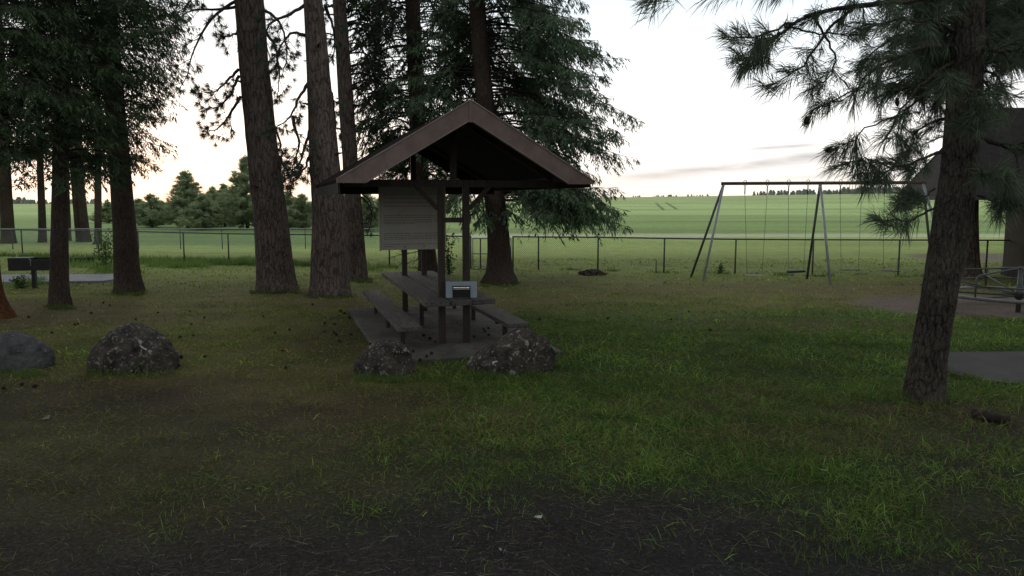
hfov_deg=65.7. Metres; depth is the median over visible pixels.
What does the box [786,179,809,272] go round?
swing
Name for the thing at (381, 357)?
boulder
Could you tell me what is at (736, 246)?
chain link fence
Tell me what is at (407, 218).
notice board
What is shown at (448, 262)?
sapling
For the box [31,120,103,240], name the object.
fir tree
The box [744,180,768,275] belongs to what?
swing
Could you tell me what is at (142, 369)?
weed
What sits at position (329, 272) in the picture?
pine tree
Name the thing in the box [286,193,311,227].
young pine
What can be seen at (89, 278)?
path
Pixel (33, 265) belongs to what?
charcoal grill
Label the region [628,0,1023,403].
pine tree
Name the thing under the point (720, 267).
weed
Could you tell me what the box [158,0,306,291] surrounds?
pine tree
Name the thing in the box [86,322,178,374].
boulder
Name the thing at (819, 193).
swing set
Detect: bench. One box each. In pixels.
[362,290,421,343]
[452,304,529,335]
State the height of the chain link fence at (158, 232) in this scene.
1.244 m
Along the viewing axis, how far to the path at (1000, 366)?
11.47 m
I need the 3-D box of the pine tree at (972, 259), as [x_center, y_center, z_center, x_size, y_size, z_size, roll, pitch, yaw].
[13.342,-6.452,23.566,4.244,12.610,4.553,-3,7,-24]
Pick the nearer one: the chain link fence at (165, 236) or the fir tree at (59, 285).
the fir tree at (59, 285)
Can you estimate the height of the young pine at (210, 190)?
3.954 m
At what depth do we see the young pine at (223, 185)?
69.26 m
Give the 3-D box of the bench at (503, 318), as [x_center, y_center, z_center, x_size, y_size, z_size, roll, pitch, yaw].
[-0.574,0.503,14.799,0.370,0.400,4.749,-2,7,-17]
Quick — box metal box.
[446,281,476,297]
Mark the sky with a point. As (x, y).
(699, 134)
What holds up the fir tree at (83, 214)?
on the ground at (742, 220)
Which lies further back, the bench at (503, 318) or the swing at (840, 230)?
the swing at (840, 230)
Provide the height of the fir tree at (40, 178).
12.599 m
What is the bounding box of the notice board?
[378,187,445,250]
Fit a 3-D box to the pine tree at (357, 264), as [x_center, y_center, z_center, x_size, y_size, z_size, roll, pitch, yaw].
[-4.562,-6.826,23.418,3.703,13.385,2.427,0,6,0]
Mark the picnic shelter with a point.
(473, 147)
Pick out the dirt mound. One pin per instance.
(593, 272)
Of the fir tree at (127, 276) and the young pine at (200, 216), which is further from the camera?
the young pine at (200, 216)
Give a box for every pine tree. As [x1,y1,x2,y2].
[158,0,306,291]
[252,0,351,296]
[301,0,418,279]
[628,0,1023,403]
[908,1,1006,278]
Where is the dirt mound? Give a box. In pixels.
[577,269,606,275]
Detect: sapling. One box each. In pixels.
[82,228,112,269]
[445,232,456,274]
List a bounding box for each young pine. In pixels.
[88,201,111,222]
[104,197,145,224]
[135,193,166,227]
[143,168,235,227]
[173,193,224,229]
[206,186,223,225]
[209,154,253,227]
[212,182,231,226]
[284,191,301,227]
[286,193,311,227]
[361,194,378,230]
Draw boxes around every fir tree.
[0,0,114,318]
[0,0,194,306]
[0,19,49,243]
[4,0,206,292]
[13,23,51,242]
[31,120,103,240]
[37,73,94,241]
[46,78,103,241]
[70,15,106,243]
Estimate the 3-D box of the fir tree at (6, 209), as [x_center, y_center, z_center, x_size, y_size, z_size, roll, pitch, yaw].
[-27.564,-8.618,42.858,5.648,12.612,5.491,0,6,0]
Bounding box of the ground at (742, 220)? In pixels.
[0,194,1023,575]
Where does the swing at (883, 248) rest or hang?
hanging from the swing set at (819, 193)
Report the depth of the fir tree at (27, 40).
15.69 m
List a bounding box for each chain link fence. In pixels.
[0,228,378,248]
[0,229,471,268]
[512,236,1009,275]
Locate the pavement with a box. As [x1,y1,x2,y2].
[347,305,562,363]
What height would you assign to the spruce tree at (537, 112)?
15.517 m
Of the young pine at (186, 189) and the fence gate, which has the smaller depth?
the fence gate
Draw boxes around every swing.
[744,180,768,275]
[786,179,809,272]
[839,179,861,269]
[881,179,903,271]
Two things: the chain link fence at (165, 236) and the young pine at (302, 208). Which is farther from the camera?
the young pine at (302, 208)
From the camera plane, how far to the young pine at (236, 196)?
62.58 m
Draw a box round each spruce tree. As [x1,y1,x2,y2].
[331,0,504,272]
[382,0,644,283]
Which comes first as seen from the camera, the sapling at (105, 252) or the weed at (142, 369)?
the weed at (142, 369)
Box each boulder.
[0,331,54,371]
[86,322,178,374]
[353,339,414,376]
[466,328,556,375]
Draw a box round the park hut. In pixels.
[897,107,1023,277]
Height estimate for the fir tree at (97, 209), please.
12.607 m
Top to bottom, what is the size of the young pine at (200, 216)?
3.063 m
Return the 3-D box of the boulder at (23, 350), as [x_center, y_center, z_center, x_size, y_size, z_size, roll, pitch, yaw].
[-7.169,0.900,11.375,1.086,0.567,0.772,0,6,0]
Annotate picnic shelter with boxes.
[316,100,593,343]
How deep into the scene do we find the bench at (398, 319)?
13.71 m
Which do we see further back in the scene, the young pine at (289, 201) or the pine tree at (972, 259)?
the young pine at (289, 201)
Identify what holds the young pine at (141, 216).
on the ground at (742, 220)
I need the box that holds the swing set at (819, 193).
[690,181,932,284]
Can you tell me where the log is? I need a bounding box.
[969,409,1010,425]
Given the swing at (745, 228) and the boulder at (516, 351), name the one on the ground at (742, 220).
the boulder at (516, 351)
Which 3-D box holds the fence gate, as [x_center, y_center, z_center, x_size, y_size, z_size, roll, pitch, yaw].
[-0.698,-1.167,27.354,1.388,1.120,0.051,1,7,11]
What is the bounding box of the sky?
[4,0,1023,202]
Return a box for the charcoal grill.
[7,257,49,287]
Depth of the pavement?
13.99 m
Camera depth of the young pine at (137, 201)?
73.31 m
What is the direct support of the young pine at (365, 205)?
on the ground at (742, 220)
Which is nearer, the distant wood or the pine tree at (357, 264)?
the pine tree at (357, 264)
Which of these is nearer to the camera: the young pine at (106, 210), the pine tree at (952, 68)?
the pine tree at (952, 68)
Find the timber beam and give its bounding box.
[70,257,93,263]
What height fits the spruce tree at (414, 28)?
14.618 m
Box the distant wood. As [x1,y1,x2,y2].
[13,186,900,203]
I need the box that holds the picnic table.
[381,271,495,325]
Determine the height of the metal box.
0.262 m
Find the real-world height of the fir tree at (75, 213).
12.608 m
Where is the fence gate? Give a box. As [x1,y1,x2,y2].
[472,238,511,268]
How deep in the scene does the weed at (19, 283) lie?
21.49 m
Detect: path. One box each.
[1,274,112,283]
[947,351,1023,385]
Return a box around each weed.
[8,273,30,288]
[133,360,156,375]
[715,262,724,273]

